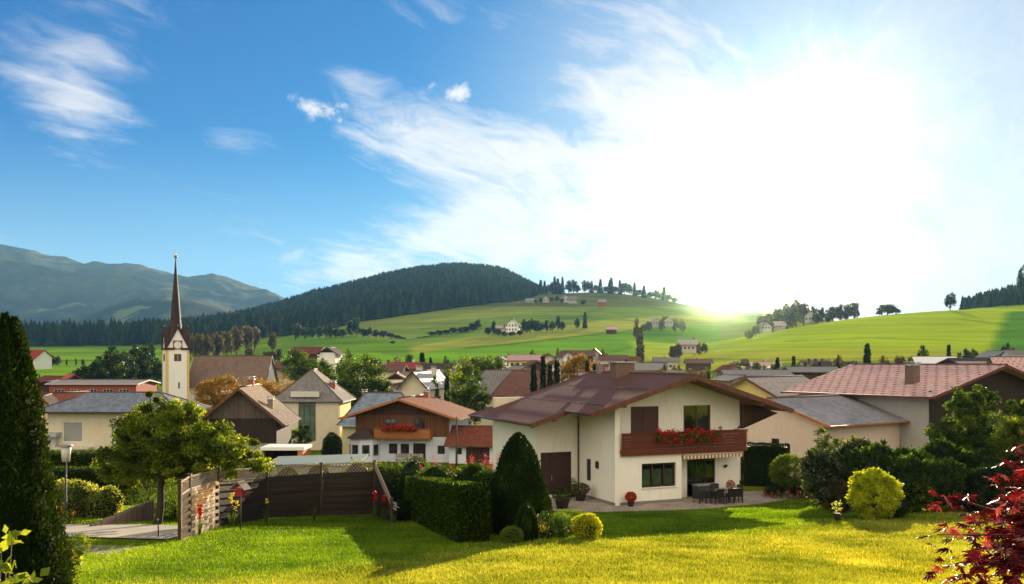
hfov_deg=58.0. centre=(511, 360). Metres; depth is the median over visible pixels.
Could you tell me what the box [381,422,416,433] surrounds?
flower box
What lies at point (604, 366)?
house
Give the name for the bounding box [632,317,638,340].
tree
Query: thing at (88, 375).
tree
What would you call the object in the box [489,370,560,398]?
house
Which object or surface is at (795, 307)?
tree
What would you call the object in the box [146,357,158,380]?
tree
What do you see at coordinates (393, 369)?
house
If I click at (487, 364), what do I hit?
tree
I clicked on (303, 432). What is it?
tree
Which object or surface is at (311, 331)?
tree
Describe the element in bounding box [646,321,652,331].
tree
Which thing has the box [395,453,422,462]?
bench
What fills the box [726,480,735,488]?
potted plant
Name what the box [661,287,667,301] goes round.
spruce
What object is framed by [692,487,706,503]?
garden chair
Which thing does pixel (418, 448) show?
door
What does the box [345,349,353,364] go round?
tree
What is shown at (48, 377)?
shed
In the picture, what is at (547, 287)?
tree
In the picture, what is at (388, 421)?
window
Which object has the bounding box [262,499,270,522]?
flower stalk
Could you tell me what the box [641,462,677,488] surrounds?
window
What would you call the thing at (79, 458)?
hedge
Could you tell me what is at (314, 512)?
flower stalk
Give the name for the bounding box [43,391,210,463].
house
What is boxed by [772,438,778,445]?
window
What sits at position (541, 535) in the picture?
flowers
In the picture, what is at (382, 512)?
flower stalk
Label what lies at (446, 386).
cypress
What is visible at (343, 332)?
tree
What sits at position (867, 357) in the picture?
spruce
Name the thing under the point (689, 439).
flower box
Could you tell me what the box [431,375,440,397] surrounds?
tree
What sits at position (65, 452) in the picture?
street lamp
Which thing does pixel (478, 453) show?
door
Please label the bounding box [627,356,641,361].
house
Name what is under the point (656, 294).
tree
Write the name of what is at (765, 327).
house
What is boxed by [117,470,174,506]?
bush
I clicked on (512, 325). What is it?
house
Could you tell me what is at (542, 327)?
tree
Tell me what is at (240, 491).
bird house
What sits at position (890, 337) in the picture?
ground
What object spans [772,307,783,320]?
tree
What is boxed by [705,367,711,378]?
tree
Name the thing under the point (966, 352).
tree
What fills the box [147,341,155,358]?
tree
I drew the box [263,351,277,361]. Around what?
tree
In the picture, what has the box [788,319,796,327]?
tree
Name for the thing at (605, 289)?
tree
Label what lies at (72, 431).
window
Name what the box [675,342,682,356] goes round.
tree
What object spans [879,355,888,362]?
tree
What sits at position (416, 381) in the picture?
house
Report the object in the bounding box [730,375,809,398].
house
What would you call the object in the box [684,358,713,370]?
house
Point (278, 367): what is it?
house
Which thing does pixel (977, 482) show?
shrub
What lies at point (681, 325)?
tree
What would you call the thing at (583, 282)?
tree
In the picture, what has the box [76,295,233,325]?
foothill
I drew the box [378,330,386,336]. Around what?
tree
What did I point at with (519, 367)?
house
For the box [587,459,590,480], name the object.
window
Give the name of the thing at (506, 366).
house
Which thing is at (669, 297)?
tree
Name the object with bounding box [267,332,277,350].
tree
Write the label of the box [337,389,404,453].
house
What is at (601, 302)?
barn
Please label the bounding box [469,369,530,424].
house
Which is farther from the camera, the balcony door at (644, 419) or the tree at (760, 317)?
the tree at (760, 317)
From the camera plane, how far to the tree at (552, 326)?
819.19 m
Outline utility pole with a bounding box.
[455,417,457,468]
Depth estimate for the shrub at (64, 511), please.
39.54 m
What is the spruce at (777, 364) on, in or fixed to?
on the ground at (890, 337)
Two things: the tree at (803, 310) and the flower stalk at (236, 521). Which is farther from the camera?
the tree at (803, 310)
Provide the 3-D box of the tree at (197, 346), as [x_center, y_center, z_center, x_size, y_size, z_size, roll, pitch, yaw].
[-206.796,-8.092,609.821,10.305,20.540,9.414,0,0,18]
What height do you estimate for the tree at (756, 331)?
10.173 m
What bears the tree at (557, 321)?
on the ground at (890, 337)
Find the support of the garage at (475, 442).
on the ground at (890, 337)
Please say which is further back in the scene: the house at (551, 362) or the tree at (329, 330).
the tree at (329, 330)
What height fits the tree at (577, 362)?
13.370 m
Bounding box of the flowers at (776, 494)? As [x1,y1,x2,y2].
[760,488,811,499]
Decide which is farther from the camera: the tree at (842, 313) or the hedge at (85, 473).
the tree at (842, 313)
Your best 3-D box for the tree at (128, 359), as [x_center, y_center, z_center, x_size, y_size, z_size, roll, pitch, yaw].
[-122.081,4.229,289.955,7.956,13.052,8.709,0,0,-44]
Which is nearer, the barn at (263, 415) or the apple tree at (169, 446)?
the apple tree at (169, 446)
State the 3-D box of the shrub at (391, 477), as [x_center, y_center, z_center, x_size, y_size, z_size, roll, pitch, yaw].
[-5.403,6.623,49.302,4.954,3.090,2.565,0,0,0]
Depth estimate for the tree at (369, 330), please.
838.62 m
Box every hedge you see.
[49,449,106,469]
[52,465,135,505]
[403,475,490,542]
[740,442,790,486]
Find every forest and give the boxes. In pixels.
[16,307,257,345]
[184,261,539,342]
[959,284,1023,309]
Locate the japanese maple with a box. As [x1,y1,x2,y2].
[916,431,1023,583]
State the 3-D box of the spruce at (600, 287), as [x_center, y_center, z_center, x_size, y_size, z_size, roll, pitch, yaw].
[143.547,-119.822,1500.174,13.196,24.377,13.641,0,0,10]
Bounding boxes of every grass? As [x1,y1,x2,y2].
[61,490,1008,583]
[72,509,1023,583]
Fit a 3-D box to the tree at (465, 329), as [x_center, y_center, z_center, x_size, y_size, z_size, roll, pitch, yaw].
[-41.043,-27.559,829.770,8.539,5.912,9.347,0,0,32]
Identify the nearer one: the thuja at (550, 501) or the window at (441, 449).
the thuja at (550, 501)
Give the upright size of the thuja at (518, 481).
4.128 m
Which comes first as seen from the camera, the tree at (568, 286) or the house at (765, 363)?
the house at (765, 363)
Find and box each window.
[63,422,82,441]
[111,429,115,441]
[174,354,180,360]
[299,403,315,439]
[385,418,395,425]
[389,444,396,453]
[401,444,408,453]
[414,418,424,428]
[438,446,444,453]
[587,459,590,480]
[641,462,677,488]
[697,461,703,471]
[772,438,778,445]
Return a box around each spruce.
[419,352,425,361]
[538,280,544,293]
[542,281,546,293]
[551,276,557,293]
[555,278,560,293]
[560,277,565,293]
[597,279,603,292]
[607,280,612,293]
[617,280,622,294]
[632,282,637,296]
[641,285,646,297]
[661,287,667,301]
[774,357,780,368]
[791,356,795,365]
[862,343,871,362]
[946,344,950,355]
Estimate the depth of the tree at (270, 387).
125.77 m
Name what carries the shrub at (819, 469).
on the ground at (890, 337)
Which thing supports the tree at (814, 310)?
on the ground at (890, 337)
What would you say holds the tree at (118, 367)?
on the ground at (890, 337)
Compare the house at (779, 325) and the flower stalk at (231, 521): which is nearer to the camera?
the flower stalk at (231, 521)
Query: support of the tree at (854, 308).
on the ground at (890, 337)
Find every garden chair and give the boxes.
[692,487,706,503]
[710,489,724,504]
[711,483,718,499]
[720,488,734,503]
[729,488,743,503]
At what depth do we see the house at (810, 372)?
186.89 m
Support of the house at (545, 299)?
on the ground at (890, 337)
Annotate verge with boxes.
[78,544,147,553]
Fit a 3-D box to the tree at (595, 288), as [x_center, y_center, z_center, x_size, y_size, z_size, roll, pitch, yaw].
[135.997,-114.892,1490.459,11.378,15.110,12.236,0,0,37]
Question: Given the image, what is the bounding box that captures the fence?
[177,460,393,540]
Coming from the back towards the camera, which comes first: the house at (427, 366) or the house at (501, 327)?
the house at (501, 327)
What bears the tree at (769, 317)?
on the ground at (890, 337)
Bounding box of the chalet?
[338,389,476,461]
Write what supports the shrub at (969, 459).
on the ground at (890, 337)
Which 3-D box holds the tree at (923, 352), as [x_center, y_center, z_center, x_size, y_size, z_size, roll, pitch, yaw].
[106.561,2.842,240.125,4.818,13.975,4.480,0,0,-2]
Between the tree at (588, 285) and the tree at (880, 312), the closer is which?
the tree at (880, 312)
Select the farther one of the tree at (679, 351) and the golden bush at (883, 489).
the tree at (679, 351)
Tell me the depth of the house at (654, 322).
895.14 m
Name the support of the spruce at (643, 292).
on the ground at (890, 337)
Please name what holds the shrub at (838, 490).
on the ground at (890, 337)
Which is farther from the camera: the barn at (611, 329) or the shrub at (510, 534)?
the barn at (611, 329)
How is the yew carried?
on the ground at (890, 337)
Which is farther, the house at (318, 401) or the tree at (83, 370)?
the tree at (83, 370)
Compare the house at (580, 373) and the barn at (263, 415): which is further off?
the house at (580, 373)
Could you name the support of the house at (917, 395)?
on the ground at (890, 337)
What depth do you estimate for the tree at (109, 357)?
279.12 m
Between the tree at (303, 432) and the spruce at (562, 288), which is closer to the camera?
the tree at (303, 432)
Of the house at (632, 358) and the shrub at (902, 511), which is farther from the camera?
the house at (632, 358)
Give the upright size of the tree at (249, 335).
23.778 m
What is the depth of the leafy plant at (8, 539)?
6.28 m
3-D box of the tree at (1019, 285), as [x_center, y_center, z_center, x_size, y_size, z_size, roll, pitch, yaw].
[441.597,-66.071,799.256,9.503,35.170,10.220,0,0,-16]
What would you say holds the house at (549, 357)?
on the ground at (890, 337)
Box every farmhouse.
[30,350,54,368]
[290,347,324,363]
[315,347,346,373]
[802,311,814,323]
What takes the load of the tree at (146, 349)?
on the ground at (890, 337)
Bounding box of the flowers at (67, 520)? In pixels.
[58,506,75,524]
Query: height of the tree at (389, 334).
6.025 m
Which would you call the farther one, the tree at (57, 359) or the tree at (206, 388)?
the tree at (57, 359)
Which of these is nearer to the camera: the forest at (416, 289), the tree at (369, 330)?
the tree at (369, 330)
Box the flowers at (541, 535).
[537,522,548,538]
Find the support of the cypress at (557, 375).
on the ground at (890, 337)
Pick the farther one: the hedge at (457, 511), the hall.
the hall
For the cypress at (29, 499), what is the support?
on the ground at (890, 337)
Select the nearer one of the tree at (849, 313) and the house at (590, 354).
the house at (590, 354)
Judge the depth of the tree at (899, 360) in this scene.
249.57 m
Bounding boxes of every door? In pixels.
[413,443,425,461]
[466,447,489,463]
[541,452,570,494]
[631,406,657,446]
[683,405,709,444]
[687,458,714,496]
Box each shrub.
[55,478,125,517]
[61,509,70,523]
[67,532,91,573]
[154,488,185,519]
[199,460,303,511]
[306,456,387,473]
[321,432,342,454]
[376,455,450,509]
[393,499,411,520]
[407,465,463,485]
[420,452,499,473]
[451,462,497,534]
[499,525,523,543]
[537,508,570,538]
[551,508,583,536]
[570,512,602,538]
[763,483,803,494]
[797,435,872,509]
[801,483,819,499]
[821,478,852,513]
[839,438,934,511]
[882,452,973,512]
[888,496,910,518]
[918,435,1003,508]
[955,462,1013,513]
[993,451,1023,508]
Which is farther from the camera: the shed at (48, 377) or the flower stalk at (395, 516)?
the shed at (48, 377)
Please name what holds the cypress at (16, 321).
on the ground at (890, 337)
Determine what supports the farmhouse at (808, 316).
on the ground at (890, 337)
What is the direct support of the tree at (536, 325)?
on the ground at (890, 337)
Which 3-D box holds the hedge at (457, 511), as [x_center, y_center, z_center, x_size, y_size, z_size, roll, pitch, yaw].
[-2.909,5.977,37.623,1.342,3.731,13.972,0,0,-14]
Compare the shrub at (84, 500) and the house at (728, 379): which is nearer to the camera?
the shrub at (84, 500)
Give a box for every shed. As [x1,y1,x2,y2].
[36,375,63,380]
[39,379,59,391]
[61,373,81,378]
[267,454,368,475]
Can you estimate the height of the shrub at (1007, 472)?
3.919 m
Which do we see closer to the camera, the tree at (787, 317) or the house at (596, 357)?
the house at (596, 357)
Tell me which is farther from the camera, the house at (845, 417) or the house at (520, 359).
the house at (520, 359)
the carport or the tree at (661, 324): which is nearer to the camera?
the carport
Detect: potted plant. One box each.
[550,486,573,508]
[568,478,577,496]
[571,482,590,500]
[624,491,636,506]
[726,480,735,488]
[831,500,842,521]
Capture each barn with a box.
[191,376,300,470]
[525,298,533,302]
[598,299,606,306]
[605,326,617,333]
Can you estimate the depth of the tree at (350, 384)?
148.65 m
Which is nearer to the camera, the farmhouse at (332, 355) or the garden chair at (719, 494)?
the garden chair at (719, 494)
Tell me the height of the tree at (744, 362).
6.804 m
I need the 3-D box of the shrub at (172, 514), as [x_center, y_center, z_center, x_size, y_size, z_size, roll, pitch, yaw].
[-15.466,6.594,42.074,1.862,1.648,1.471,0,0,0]
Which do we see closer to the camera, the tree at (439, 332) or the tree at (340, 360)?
the tree at (340, 360)
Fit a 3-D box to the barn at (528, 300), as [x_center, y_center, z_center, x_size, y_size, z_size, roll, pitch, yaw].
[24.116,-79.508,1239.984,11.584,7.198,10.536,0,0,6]
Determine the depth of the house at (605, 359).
326.43 m
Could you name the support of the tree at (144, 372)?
on the ground at (890, 337)
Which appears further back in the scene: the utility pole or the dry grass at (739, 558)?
the utility pole
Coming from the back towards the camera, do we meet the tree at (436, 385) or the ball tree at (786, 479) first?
the tree at (436, 385)
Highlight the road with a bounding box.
[63,524,206,538]
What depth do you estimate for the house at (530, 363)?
250.59 m
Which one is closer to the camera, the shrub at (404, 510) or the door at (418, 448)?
the shrub at (404, 510)
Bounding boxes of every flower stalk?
[195,504,203,534]
[227,492,235,526]
[233,500,239,526]
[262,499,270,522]
[310,498,316,519]
[372,491,377,519]
[380,494,386,520]
[392,502,399,522]
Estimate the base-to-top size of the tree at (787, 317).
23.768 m
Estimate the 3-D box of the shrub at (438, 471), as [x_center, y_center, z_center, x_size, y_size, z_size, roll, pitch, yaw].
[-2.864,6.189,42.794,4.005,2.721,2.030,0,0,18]
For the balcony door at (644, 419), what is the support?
in the house at (596, 430)
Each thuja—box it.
[489,432,549,534]
[513,502,539,540]
[544,486,553,526]
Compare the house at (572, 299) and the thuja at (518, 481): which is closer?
the thuja at (518, 481)
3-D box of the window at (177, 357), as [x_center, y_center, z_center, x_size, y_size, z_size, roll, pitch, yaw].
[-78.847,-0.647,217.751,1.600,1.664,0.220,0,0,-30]
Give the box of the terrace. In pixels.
[550,488,802,511]
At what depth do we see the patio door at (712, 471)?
57.98 m
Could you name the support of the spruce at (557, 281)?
on the ground at (890, 337)
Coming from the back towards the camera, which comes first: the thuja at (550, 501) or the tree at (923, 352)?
the tree at (923, 352)
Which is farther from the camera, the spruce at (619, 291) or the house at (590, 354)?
the spruce at (619, 291)
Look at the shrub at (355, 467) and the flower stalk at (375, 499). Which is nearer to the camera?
the flower stalk at (375, 499)
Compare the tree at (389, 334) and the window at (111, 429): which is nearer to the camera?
the window at (111, 429)
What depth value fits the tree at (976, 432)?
59.49 m
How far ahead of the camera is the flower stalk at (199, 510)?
34.73 m
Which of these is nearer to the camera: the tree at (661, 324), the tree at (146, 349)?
the tree at (146, 349)
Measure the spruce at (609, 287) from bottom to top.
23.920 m
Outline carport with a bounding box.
[260,444,311,472]
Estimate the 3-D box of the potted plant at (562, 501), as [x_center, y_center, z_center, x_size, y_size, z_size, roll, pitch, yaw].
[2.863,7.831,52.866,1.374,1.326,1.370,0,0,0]
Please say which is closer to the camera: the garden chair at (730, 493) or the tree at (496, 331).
the garden chair at (730, 493)
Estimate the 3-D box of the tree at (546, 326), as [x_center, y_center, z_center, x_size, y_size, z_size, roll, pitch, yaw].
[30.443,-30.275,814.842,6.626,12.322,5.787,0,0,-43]
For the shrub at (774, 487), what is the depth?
58.06 m
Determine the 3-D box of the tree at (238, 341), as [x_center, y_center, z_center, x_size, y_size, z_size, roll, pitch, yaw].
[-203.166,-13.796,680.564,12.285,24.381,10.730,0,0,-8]
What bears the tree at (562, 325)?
on the ground at (890, 337)
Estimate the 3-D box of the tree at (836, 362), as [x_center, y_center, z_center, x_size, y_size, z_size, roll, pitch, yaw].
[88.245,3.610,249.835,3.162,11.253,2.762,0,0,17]
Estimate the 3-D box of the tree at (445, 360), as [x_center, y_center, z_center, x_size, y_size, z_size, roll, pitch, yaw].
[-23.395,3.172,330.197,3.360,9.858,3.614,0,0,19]
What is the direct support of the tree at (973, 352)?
on the ground at (890, 337)
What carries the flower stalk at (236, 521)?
on the ground at (890, 337)
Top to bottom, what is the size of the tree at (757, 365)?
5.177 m
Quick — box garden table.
[700,487,731,501]
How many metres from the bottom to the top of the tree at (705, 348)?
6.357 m
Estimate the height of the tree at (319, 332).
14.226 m
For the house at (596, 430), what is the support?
on the ground at (890, 337)
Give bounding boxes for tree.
[54,356,62,365]
[70,368,80,375]
[78,364,90,378]
[82,371,95,378]
[87,356,104,373]
[88,391,277,524]
[92,367,112,378]
[95,345,127,376]
[105,360,125,378]
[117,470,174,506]
[119,345,148,378]
[121,354,137,377]
[121,364,139,378]
[135,356,152,378]
[138,344,151,361]
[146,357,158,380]
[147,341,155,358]
[149,357,161,388]
[189,333,194,360]
[191,374,243,411]
[193,333,204,354]
[201,334,214,354]
[210,332,226,354]
[220,331,234,354]
[228,326,244,354]
[240,325,254,350]
[244,347,253,354]
[244,373,294,395]
[251,327,261,350]
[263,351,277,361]
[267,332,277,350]
[276,348,282,361]
[280,347,338,381]
[289,323,301,339]
[291,423,312,443]
[300,326,307,338]
[307,328,316,336]
[315,325,322,338]
[322,326,328,336]
[326,321,332,338]
[332,328,339,336]
[334,353,392,406]
[335,357,344,376]
[339,329,346,336]
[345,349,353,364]
[346,320,354,336]
[351,317,359,333]
[358,328,366,336]
[365,327,372,336]
[372,330,378,337]
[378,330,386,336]
[386,332,394,337]
[405,354,413,361]
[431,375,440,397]
[435,330,443,334]
[443,356,449,362]
[443,364,451,397]
[446,366,491,424]
[449,327,457,332]
[451,354,505,389]
[462,326,470,331]
[468,323,476,330]
[475,319,481,327]
[484,327,491,333]
[491,321,495,334]
[494,329,501,334]
[519,319,528,333]
[527,318,534,332]
[531,320,540,330]
[539,322,544,331]
[544,320,548,330]
[545,284,551,293]
[549,321,555,330]
[555,316,560,328]
[559,321,565,330]
[560,353,597,380]
[564,280,572,293]
[570,279,577,293]
[574,318,579,327]
[581,280,585,291]
[586,281,591,291]
[592,285,599,291]
[602,286,608,291]
[619,283,627,294]
[625,284,632,294]
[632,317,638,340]
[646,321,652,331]
[651,290,659,299]
[658,320,664,329]
[664,294,673,301]
[668,345,677,356]
[671,297,679,302]
[671,318,678,331]
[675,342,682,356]
[678,319,685,331]
[696,342,703,353]
[698,371,706,377]
[702,342,708,353]
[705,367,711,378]
[740,358,750,368]
[744,330,753,338]
[751,325,759,336]
[751,362,761,368]
[756,315,767,324]
[765,312,772,322]
[768,453,806,491]
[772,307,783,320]
[782,303,793,321]
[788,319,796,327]
[790,299,802,321]
[798,302,809,325]
[808,305,817,313]
[810,427,843,453]
[811,313,820,322]
[817,307,827,322]
[823,313,833,321]
[827,306,840,320]
[832,354,843,368]
[835,304,846,319]
[842,304,852,319]
[848,303,859,317]
[875,309,884,315]
[876,304,897,314]
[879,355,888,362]
[894,355,905,362]
[917,345,928,355]
[922,384,1015,461]
[943,292,956,309]
[956,349,971,357]
[967,348,978,357]
[985,399,1023,467]
[1000,343,1011,349]
[1015,265,1023,294]
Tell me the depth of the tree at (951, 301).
650.71 m
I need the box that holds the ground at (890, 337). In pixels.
[28,291,1023,583]
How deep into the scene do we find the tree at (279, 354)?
524.41 m
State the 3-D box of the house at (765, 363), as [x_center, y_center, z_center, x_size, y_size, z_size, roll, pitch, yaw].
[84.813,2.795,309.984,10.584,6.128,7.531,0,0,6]
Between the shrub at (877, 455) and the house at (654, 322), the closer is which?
the shrub at (877, 455)
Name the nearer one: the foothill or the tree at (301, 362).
the tree at (301, 362)
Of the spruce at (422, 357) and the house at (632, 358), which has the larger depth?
the house at (632, 358)
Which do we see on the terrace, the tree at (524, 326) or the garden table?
the garden table
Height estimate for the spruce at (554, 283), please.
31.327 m
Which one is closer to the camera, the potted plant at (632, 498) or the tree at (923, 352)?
the potted plant at (632, 498)
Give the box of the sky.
[0,0,1023,320]
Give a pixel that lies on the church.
(238, 367)
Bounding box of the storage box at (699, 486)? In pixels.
[692,483,719,498]
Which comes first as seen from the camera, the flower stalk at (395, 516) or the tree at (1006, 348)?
the flower stalk at (395, 516)
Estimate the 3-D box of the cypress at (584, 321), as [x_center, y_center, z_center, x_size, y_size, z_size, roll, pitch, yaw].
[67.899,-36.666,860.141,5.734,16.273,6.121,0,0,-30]
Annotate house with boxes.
[40,391,89,400]
[41,393,59,428]
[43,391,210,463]
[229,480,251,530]
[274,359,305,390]
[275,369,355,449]
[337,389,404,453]
[366,362,409,391]
[385,372,406,390]
[386,358,426,375]
[389,382,400,391]
[396,365,451,401]
[419,363,474,369]
[437,366,462,403]
[468,362,793,505]
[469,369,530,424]
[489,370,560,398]
[492,355,506,364]
[494,325,504,333]
[502,362,510,368]
[503,317,520,332]
[506,352,542,365]
[507,365,530,368]
[523,360,540,369]
[540,352,556,363]
[542,296,549,301]
[545,361,560,379]
[554,350,573,365]
[560,295,568,301]
[563,350,595,363]
[568,296,576,302]
[578,368,608,375]
[582,361,608,370]
[592,348,601,363]
[598,355,628,363]
[607,362,666,371]
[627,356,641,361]
[649,318,659,327]
[652,356,680,369]
[664,317,672,326]
[667,370,685,371]
[677,339,697,352]
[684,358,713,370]
[686,368,712,377]
[711,374,748,385]
[712,362,741,376]
[717,367,793,375]
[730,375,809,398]
[739,395,909,479]
[749,359,782,368]
[758,322,772,332]
[772,321,786,331]
[780,362,1023,450]
[783,366,838,379]
[797,358,830,365]
[816,359,856,367]
[909,356,956,362]
[938,358,988,363]
[974,350,1002,357]
[986,356,1023,370]
[998,350,1023,355]
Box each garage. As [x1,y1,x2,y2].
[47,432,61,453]
[444,425,492,463]
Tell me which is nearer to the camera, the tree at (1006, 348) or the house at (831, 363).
the house at (831, 363)
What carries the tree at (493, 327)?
on the ground at (890, 337)
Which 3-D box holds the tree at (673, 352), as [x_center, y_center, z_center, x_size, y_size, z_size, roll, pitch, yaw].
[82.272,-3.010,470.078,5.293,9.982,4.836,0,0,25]
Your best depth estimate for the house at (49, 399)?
107.83 m
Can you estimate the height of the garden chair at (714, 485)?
0.920 m
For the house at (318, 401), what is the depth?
115.29 m
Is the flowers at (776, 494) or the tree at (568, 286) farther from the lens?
the tree at (568, 286)
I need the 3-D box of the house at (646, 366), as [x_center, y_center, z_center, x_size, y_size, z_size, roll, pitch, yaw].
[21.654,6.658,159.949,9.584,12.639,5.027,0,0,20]
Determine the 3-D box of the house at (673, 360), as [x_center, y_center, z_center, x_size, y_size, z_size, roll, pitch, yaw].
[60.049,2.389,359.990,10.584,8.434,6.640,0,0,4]
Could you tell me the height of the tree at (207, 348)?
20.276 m
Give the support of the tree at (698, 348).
on the ground at (890, 337)
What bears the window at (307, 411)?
in the house at (318, 401)
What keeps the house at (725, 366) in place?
on the ground at (890, 337)
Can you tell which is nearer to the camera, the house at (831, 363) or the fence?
the fence
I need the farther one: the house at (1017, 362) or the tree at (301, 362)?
the tree at (301, 362)
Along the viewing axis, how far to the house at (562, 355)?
313.72 m
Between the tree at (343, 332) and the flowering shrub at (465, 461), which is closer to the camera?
the flowering shrub at (465, 461)
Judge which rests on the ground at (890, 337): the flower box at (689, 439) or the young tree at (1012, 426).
the young tree at (1012, 426)
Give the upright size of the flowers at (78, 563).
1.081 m
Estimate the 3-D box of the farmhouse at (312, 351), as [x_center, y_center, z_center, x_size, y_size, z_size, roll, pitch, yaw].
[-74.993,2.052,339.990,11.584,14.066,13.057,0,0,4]
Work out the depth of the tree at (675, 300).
1448.93 m
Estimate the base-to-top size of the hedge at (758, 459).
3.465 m
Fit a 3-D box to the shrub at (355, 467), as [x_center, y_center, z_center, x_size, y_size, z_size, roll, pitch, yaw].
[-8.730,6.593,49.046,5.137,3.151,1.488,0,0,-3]
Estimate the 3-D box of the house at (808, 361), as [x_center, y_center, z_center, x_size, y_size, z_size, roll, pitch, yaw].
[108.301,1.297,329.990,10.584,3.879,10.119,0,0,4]
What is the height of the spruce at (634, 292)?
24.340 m
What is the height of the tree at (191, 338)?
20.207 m
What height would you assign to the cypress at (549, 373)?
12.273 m
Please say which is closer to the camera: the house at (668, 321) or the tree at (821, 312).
the tree at (821, 312)
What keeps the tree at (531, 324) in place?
on the ground at (890, 337)
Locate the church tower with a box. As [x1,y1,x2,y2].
[161,251,190,399]
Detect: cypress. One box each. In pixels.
[0,311,79,583]
[10,315,44,469]
[444,376,449,401]
[529,364,537,391]
[539,355,546,388]
[547,363,553,386]
[553,358,560,383]
[583,312,587,327]
[584,359,589,371]
[635,326,644,361]
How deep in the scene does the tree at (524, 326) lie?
788.82 m
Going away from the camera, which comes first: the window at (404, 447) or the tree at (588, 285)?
the window at (404, 447)
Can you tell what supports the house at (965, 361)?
on the ground at (890, 337)
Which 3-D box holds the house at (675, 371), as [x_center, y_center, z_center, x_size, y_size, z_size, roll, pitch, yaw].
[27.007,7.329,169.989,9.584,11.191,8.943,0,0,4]
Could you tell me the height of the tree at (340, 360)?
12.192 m
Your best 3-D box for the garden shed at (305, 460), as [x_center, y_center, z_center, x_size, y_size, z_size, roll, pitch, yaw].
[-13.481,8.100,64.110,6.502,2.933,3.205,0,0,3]
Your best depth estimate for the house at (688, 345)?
475.89 m
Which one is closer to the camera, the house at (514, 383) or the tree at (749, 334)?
the house at (514, 383)
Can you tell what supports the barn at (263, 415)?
on the ground at (890, 337)
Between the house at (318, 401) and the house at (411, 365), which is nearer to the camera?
the house at (318, 401)
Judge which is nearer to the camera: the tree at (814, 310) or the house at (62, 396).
the house at (62, 396)
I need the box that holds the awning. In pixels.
[682,451,743,459]
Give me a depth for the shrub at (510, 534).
30.54 m
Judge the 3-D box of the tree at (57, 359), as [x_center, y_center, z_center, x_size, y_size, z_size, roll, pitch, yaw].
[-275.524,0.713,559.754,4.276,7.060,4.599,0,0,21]
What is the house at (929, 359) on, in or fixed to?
on the ground at (890, 337)
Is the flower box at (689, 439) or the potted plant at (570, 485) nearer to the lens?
the flower box at (689, 439)
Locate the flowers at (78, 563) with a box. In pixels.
[65,544,83,576]
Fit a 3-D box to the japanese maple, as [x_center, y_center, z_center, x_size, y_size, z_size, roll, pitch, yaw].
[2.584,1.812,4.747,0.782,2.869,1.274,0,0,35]
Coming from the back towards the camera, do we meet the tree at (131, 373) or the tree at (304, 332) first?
the tree at (304, 332)
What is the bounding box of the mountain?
[0,244,284,324]
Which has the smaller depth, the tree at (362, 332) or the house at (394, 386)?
the house at (394, 386)
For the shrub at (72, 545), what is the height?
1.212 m
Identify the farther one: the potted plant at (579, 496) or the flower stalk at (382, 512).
the potted plant at (579, 496)
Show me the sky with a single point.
(761, 156)
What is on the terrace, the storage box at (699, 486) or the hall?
the storage box at (699, 486)
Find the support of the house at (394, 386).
on the ground at (890, 337)
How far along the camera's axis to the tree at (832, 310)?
808.33 m
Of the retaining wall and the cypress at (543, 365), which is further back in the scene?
the cypress at (543, 365)
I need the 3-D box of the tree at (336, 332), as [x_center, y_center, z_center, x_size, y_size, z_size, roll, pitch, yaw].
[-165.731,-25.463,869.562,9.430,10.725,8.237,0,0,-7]
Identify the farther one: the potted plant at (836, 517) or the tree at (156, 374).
the tree at (156, 374)
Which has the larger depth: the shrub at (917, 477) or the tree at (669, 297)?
the tree at (669, 297)
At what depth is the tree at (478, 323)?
848.47 m
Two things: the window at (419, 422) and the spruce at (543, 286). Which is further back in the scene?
the spruce at (543, 286)
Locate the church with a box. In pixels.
[189,355,278,405]
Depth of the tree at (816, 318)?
788.69 m
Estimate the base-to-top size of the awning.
0.356 m
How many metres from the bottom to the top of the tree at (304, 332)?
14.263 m
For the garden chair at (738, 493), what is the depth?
54.76 m
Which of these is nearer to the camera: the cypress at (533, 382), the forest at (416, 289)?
the cypress at (533, 382)
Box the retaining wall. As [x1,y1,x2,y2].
[89,500,153,525]
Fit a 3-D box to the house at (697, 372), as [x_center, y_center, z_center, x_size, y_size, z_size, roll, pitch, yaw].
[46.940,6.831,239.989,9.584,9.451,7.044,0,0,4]
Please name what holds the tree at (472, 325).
on the ground at (890, 337)
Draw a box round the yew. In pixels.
[396,469,419,499]
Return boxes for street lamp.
[59,444,72,517]
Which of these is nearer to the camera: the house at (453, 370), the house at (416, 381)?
the house at (416, 381)
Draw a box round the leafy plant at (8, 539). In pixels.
[0,525,49,583]
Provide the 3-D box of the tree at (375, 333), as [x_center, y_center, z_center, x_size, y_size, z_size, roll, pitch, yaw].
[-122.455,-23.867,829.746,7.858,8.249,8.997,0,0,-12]
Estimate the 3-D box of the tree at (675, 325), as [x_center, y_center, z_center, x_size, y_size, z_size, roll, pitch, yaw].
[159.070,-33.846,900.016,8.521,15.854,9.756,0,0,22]
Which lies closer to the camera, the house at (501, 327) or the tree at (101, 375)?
the tree at (101, 375)
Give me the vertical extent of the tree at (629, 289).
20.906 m
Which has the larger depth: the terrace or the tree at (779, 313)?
the tree at (779, 313)
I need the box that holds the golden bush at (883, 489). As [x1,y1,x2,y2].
[845,467,904,519]
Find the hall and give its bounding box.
[45,379,160,391]
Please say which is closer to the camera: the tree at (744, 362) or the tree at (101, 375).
the tree at (101, 375)
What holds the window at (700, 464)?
in the house at (596, 430)
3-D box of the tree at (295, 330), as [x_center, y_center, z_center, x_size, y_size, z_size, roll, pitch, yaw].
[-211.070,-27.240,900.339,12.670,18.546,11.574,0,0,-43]
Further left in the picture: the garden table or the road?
the road
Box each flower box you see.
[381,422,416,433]
[655,426,723,447]

